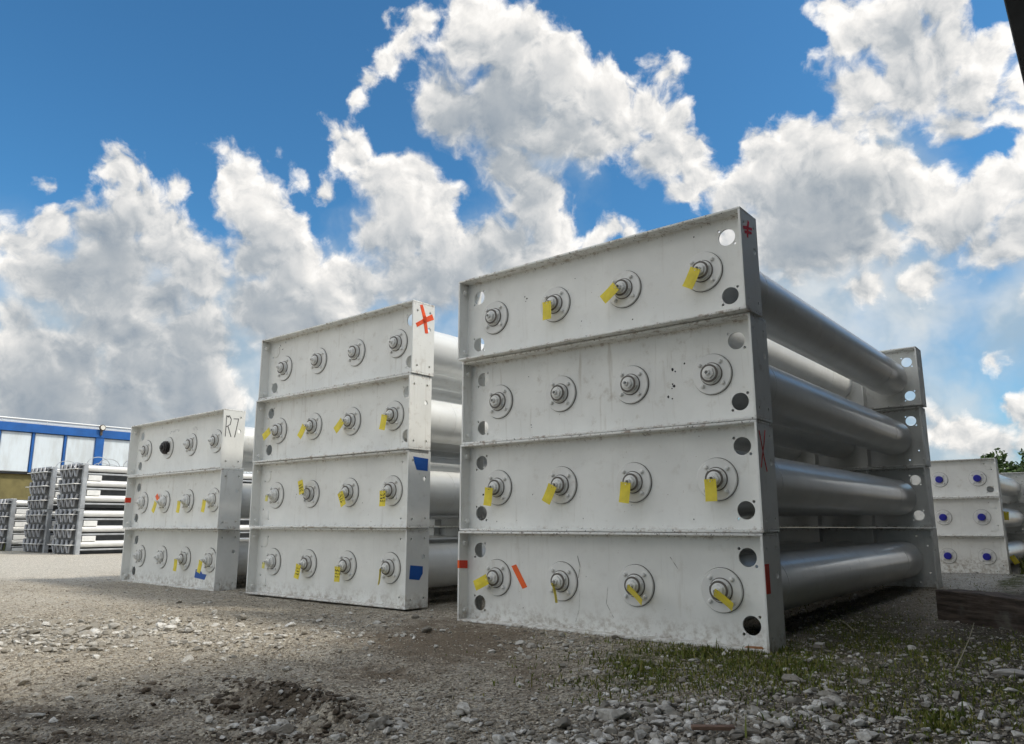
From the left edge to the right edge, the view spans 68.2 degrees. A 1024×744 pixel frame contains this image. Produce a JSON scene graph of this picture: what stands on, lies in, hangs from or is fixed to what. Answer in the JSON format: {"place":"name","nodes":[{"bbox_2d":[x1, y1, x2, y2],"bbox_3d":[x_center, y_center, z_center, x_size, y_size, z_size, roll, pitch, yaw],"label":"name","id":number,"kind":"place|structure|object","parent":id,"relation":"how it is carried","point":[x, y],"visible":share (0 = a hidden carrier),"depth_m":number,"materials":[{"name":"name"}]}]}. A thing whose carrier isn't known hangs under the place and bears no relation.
{"place":"outdoors","nodes":[
{"label":"outdoors","id":0,"kind":"place"},
{"bbox_2d":[0,527,1023,743],"bbox_3d":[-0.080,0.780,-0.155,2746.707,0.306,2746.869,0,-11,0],"label":"ground","id":1,"kind":"structure","parent":0,"point":[20,565],"depth_m":4.14,"materials":[{"name":"grey gravel"}]},
{"bbox_2d":[19,510,55,552],"bbox_3d":[-10.566,4.590,21.941,1.310,1.090,6.200,-9,-14,38],"label":"finned tube rack","id":2,"kind":"object","parent":1,"relation":"on","point":[39,534],"visible":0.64,"depth_m":19.48,"materials":[{"name":"metal"}]},
{"bbox_2d":[27,461,251,509],"bbox_3d":[-10.569,3.423,22.174,1.310,1.270,6.200,-9,-14,38],"label":"finned tube rack","id":3,"kind":"object","parent":2,"relation":"on","point":[43,489],"visible":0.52,"depth_m":19.73,"materials":[{"name":"metal"}]},
{"bbox_2d":[0,499,95,550],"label":"finned tube rack","id":4,"kind":"object","parent":1,"relation":"on","point":[13,522],"visible":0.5,"depth_m":21.05,"materials":[{"name":"metal"}]},
{"bbox_2d":[0,416,251,499],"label":"industrial shed","id":5,"kind":"structure","parent":1,"relation":"on","point":[26,447],"depth_m":38.12,"materials":[{"name":"metal"}]},
{"bbox_2d":[47,509,288,554],"bbox_3d":[-9.105,4.359,20.797,1.310,1.090,6.200,-9,-14,38],"label":"finned tube rack","id":6,"kind":"object","parent":1,"relation":"on","point":[78,531],"visible":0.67,"depth_m":18.61,"materials":[{"name":"metal"}]},
{"bbox_2d":[53,457,251,508],"bbox_3d":[-9.107,3.192,21.029,1.310,1.270,6.200,-9,-14,38],"label":"finned tube rack","id":7,"kind":"object","parent":6,"relation":"on","point":[83,485],"visible":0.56,"depth_m":18.79,"materials":[{"name":"metal"}]},
{"bbox_2d":[0,677,434,743],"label":"earth clods","id":8,"kind":"object","parent":1,"relation":"on","point":[328,696],"visible":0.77,"depth_m":3.04,"materials":[{"name":"soil"}]},
{"bbox_2d":[120,527,466,590],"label":"tube module","id":9,"kind":"object","parent":1,"relation":"on","point":[149,556],"visible":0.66,"depth_m":9.11,"materials":[{"name":"white paint"}]},
{"bbox_2d":[173,558,176,570],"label":"valve tag","id":10,"kind":"object","parent":9,"relation":"attached to","point":[175,564],"visible":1,"depth_m":9.01,"materials":[{"name":"yellow plastic"}]},
{"bbox_2d":[197,560,201,573],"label":"valve tag","id":11,"kind":"object","parent":9,"relation":"attached to","point":[199,567],"visible":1,"depth_m":8.63,"materials":[{"name":"yellow plastic"}]},
{"bbox_2d":[122,468,485,528],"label":"tube module","id":12,"kind":"object","parent":9,"relation":"on","point":[225,493],"visible":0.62,"depth_m":9.13,"materials":[{"name":"white paint"}]},
{"bbox_2d":[151,500,156,512],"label":"valve tag","id":13,"kind":"object","parent":12,"relation":"attached to","point":[154,507],"visible":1,"depth_m":9.42,"materials":[{"name":"yellow plastic"}]},
{"bbox_2d":[176,500,180,512],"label":"valve tag","id":14,"kind":"object","parent":12,"relation":"attached to","point":[178,506],"visible":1,"depth_m":9.02,"materials":[{"name":"yellow plastic"}]},
{"bbox_2d":[201,500,205,512],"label":"valve tag","id":15,"kind":"object","parent":12,"relation":"attached to","point":[203,505],"visible":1,"depth_m":8.63,"materials":[{"name":"yellow plastic"}]},
{"bbox_2d":[127,409,485,476],"bbox_3d":[-2.495,1.298,11.370,2.442,0.677,5.330,-10,-15,40],"label":"tube module","id":16,"kind":"object","parent":12,"relation":"on","point":[220,438],"visible":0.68,"depth_m":9.28,"materials":[{"name":"white paint"}]},
{"bbox_2d":[246,528,580,609],"bbox_3d":[-0.168,2.241,9.268,2.442,0.677,5.327,-9,-14,38],"label":"tube module","id":17,"kind":"object","parent":1,"relation":"on","point":[414,564],"visible":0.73,"depth_m":7.11,"materials":[{"name":"white paint"}]},
{"bbox_2d":[294,563,300,578],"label":"valve tag","id":18,"kind":"object","parent":17,"relation":"attached to","point":[297,571],"visible":1,"depth_m":7.42,"materials":[{"name":"yellow plastic"}]},
{"bbox_2d":[334,566,339,581],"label":"valve tag","id":19,"kind":"object","parent":17,"relation":"attached to","point":[337,575],"visible":1,"depth_m":7.03,"materials":[{"name":"yellow plastic"}]},
{"bbox_2d":[249,450,486,527],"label":"tube module","id":20,"kind":"object","parent":17,"relation":"on","point":[415,488],"visible":0.64,"depth_m":7.21,"materials":[{"name":"white paint"}]},
{"bbox_2d":[298,480,303,494],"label":"valve tag","id":21,"kind":"object","parent":20,"relation":"attached to","point":[300,486],"visible":1,"depth_m":7.54,"materials":[{"name":"yellow plastic"}]},
{"bbox_2d":[337,491,345,506],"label":"valve tag","id":22,"kind":"object","parent":20,"relation":"attached to","point":[341,497],"visible":1,"depth_m":7.11,"materials":[{"name":"yellow plastic"}]},
{"bbox_2d":[252,373,488,466],"bbox_3d":[-0.165,0.891,9.465,2.440,0.677,5.327,-9,-14,38],"label":"tube module","id":23,"kind":"object","parent":20,"relation":"on","point":[418,418],"visible":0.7,"depth_m":7.34,"materials":[{"name":"white paint"}]},
{"bbox_2d":[262,428,270,439],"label":"valve tag","id":24,"kind":"object","parent":23,"relation":"attached to","point":[266,433],"visible":1,"depth_m":8.03,"materials":[{"name":"yellow plastic"}]},
{"bbox_2d":[297,424,305,438],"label":"valve tag","id":25,"kind":"object","parent":23,"relation":"attached to","point":[301,431],"visible":1,"depth_m":7.63,"materials":[{"name":"yellow plastic"}]},
{"bbox_2d":[334,418,343,433],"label":"valve tag","id":26,"kind":"object","parent":23,"relation":"attached to","point":[338,426],"visible":1,"depth_m":7.27,"materials":[{"name":"yellow plastic"}]},
{"bbox_2d":[258,300,488,404],"bbox_3d":[-0.144,0.223,9.593,2.442,0.677,5.327,-9,-14,39],"label":"tube module","id":27,"kind":"object","parent":23,"relation":"on","point":[388,341],"visible":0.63,"depth_m":7.50,"materials":[{"name":"white paint"}]},
{"bbox_2d":[379,413,386,429],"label":"valve tag","id":28,"kind":"object","parent":23,"relation":"attached to","point":[383,422],"visible":1,"depth_m":6.86,"materials":[{"name":"yellow plastic"}]},
{"bbox_2d":[379,489,385,505],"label":"valve tag","id":29,"kind":"object","parent":20,"relation":"attached to","point":[382,499],"visible":1,"depth_m":6.75,"materials":[{"name":"yellow plastic"}]},
{"bbox_2d":[378,568,380,584],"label":"valve tag","id":30,"kind":"object","parent":17,"relation":"attached to","point":[379,576],"visible":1,"depth_m":6.67,"materials":[{"name":"yellow plastic"}]},
{"bbox_2d":[0,572,1023,743],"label":"gravel stones","id":31,"kind":"object","parent":1,"relation":"on","point":[828,698],"visible":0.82,"depth_m":3.08,"materials":[{"name":"gravel"}]},
{"bbox_2d":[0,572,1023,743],"bbox_3d":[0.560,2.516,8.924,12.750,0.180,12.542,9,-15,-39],"label":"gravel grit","id":32,"kind":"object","parent":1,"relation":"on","point":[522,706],"visible":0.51,"depth_m":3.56,"materials":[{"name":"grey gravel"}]},
{"bbox_2d":[457,527,942,653],"bbox_3d":[2.191,1.841,7.193,2.443,0.677,5.329,-9,-14,38],"label":"tube module","id":33,"kind":"object","parent":1,"relation":"on","point":[673,580],"visible":0.97,"depth_m":5.27,"materials":[{"name":"white paint"}]},
{"bbox_2d":[473,574,488,590],"bbox_3d":[-0.229,1.591,5.726,0.151,0.078,0.010,-36,-29,29],"label":"valve tag","id":34,"kind":"object","parent":33,"relation":"attached to","point":[480,582],"visible":1,"depth_m":5.73,"materials":[{"name":"yellow plastic"}]},
{"bbox_2d":[551,583,557,602],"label":"valve tag","id":35,"kind":"object","parent":33,"relation":"attached to","point":[555,594],"visible":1,"depth_m":5.30,"materials":[{"name":"yellow plastic"}]},
{"bbox_2d":[627,585,641,605],"bbox_3d":[0.795,1.445,4.921,0.010,0.151,0.078,-29,-40,-23],"label":"valve tag","id":36,"kind":"object","parent":33,"relation":"attached to","point":[634,594],"visible":1,"depth_m":4.91,"materials":[{"name":"yellow plastic"}]},
{"bbox_2d":[459,420,935,532],"bbox_3d":[2.196,1.175,7.335,2.442,0.677,5.327,-9,-14,38],"label":"tube module","id":37,"kind":"object","parent":33,"relation":"on","point":[665,472],"visible":0.94,"depth_m":5.41,"materials":[{"name":"white paint"}]},
{"bbox_2d":[483,487,492,505],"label":"valve tag","id":38,"kind":"object","parent":37,"relation":"attached to","point":[488,497],"visible":1,"depth_m":5.82,"materials":[{"name":"yellow plastic"}]},
{"bbox_2d":[542,483,556,504],"bbox_3d":[0.272,0.876,5.472,0.078,0.151,0.010,26,8,39],"label":"valve tag","id":39,"kind":"object","parent":37,"relation":"attached to","point":[548,494],"visible":1,"depth_m":5.47,"materials":[{"name":"yellow plastic"}]},
{"bbox_2d":[619,480,630,503],"bbox_3d":[0.760,0.805,5.090,0.078,0.151,0.010,1,-8,39],"label":"valve tag","id":40,"kind":"object","parent":37,"relation":"attached to","point":[624,496],"visible":1,"depth_m":5.09,"materials":[{"name":"yellow plastic"}]},
{"bbox_2d":[462,312,930,468],"bbox_3d":[2.207,0.507,7.470,2.440,0.677,5.327,-9,-14,38],"label":"tube module","id":41,"kind":"object","parent":37,"relation":"on","point":[696,372],"visible":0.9,"depth_m":5.60,"materials":[{"name":"white paint"}]},
{"bbox_2d":[458,206,926,409],"bbox_3d":[2.178,-0.174,7.534,2.442,0.677,5.327,-9,-14,38],"label":"tube module","id":42,"kind":"object","parent":41,"relation":"on","point":[646,272],"visible":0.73,"depth_m":5.69,"materials":[{"name":"white paint"}]},
{"bbox_2d":[542,300,550,319],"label":"valve tag","id":43,"kind":"object","parent":42,"relation":"attached to","point":[547,311],"visible":1,"depth_m":5.66,"materials":[{"name":"yellow plastic"}]},
{"bbox_2d":[600,283,618,303],"bbox_3d":[0.692,-0.561,5.332,0.011,0.078,0.151,13,-53,-49],"label":"valve tag","id":44,"kind":"object","parent":42,"relation":"attached to","point":[608,294],"visible":1,"depth_m":5.33,"materials":[{"name":"yellow plastic"}]},
{"bbox_2d":[682,266,699,288],"bbox_3d":[1.177,-0.621,4.944,0.078,0.151,0.011,28,9,40],"label":"valve tag","id":45,"kind":"object","parent":42,"relation":"attached to","point":[691,279],"visible":1,"depth_m":4.94,"materials":[{"name":"yellow plastic"}]},
{"bbox_2d":[704,477,716,501],"bbox_3d":[1.240,0.731,4.716,0.078,0.151,0.010,-10,-15,37],"label":"valve tag","id":46,"kind":"object","parent":37,"relation":"attached to","point":[711,491],"visible":1,"depth_m":4.71,"materials":[{"name":"yellow plastic"}]},
{"bbox_2d":[713,589,733,610],"bbox_3d":[1.270,1.366,4.551,0.010,0.078,0.151,-30,47,-27],"label":"valve tag","id":47,"kind":"object","parent":33,"relation":"attached to","point":[724,599],"visible":1,"depth_m":4.54,"materials":[{"name":"yellow plastic"}]},
{"bbox_2d":[691,724,734,730],"bbox_3d":[0.706,1.251,2.659,0.150,0.014,0.028,-1,-8,3],"label":"wood scrap","id":48,"kind":"object","parent":1,"relation":"on","point":[714,727],"visible":1,"depth_m":2.65,"materials":[{"name":"grey wood"}]},
{"bbox_2d":[954,623,973,671],"bbox_3d":[2.526,1.515,4.198,0.018,0.123,1.106,-8,-14,35],"label":"dry stalk","id":49,"kind":"object","parent":1,"relation":"on","point":[964,650],"visible":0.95,"depth_m":4.02,"materials":[{"name":"plant"}]},
{"bbox_2d":[916,533,1023,573],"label":"tube module","id":50,"kind":"object","parent":1,"relation":"on","point":[978,554],"visible":0.52,"depth_m":13.44,"materials":[{"name":"white paint"}]},
{"bbox_2d":[854,497,1023,536],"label":"tube module","id":51,"kind":"object","parent":50,"relation":"on","point":[973,516],"visible":0.6,"depth_m":13.59,"materials":[{"name":"white paint"}]},
{"bbox_2d":[909,458,1023,502],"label":"tube module","id":52,"kind":"object","parent":51,"relation":"on","point":[959,478],"visible":0.53,"depth_m":13.75,"materials":[{"name":"white paint"}]},
{"bbox_2d":[1003,511,1008,519],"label":"valve tag","id":53,"kind":"object","parent":51,"relation":"attached to","point":[1006,515],"visible":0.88,"depth_m":13.58,"materials":[{"name":"yellow plastic"}]},
{"bbox_2d":[1010,555,1019,564],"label":"valve tag","id":54,"kind":"object","parent":50,"relation":"attached to","point":[1014,559],"visible":0.95,"depth_m":13.41,"materials":[{"name":"yellow plastic"}]},
{"bbox_2d":[935,589,1023,632],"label":"timber beam","id":55,"kind":"structure","parent":1,"relation":"on","point":[995,610],"depth_m":5.48,"materials":[{"name":"brown wood"}]},
{"bbox_2d":[980,448,1023,471],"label":"tree","id":56,"kind":"object","parent":1,"relation":"on","point":[1001,464],"visible":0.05,"depth_m":38.51,"materials":[{"name":"green plant"}]},
{"bbox_2d":[991,459,1023,472],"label":"tree","id":57,"kind":"object","parent":1,"relation":"on","point":[1011,470],"visible":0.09,"depth_m":37.80,"materials":[{"name":"green plant"}]},
{"bbox_2d":[992,669,1023,677],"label":"pale rock","id":58,"kind":"object","parent":1,"relation":"on","point":[1019,673],"visible":0.83,"depth_m":3.65,"materials":[{"name":"grey stone"}]},
{"bbox_2d":[1003,448,1023,472],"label":"tree","id":59,"kind":"object","parent":1,"relation":"on","point":[1011,465],"visible":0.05,"depth_m":39.64,"materials":[{"name":"green plant"}]},
{"bbox_2d":[1004,0,1023,83],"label":"open shed","id":60,"kind":"structure","parent":1,"relation":"on","point":[1015,11],"depth_m":5.74,"materials":[{"name":"metal"}]},
{"bbox_2d":[0,543,1023,743],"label":"grass","id":61,"kind":"structure","parent":0,"point":[949,725],"depth_m":3.76,"materials":[{"name":"green plant"}]},
{"bbox_2d":[0,0,1023,519],"label":"sky","id":62,"kind":"structure","parent":0,"point":[186,186],"materials":[{"name":"blue"}]}
]}

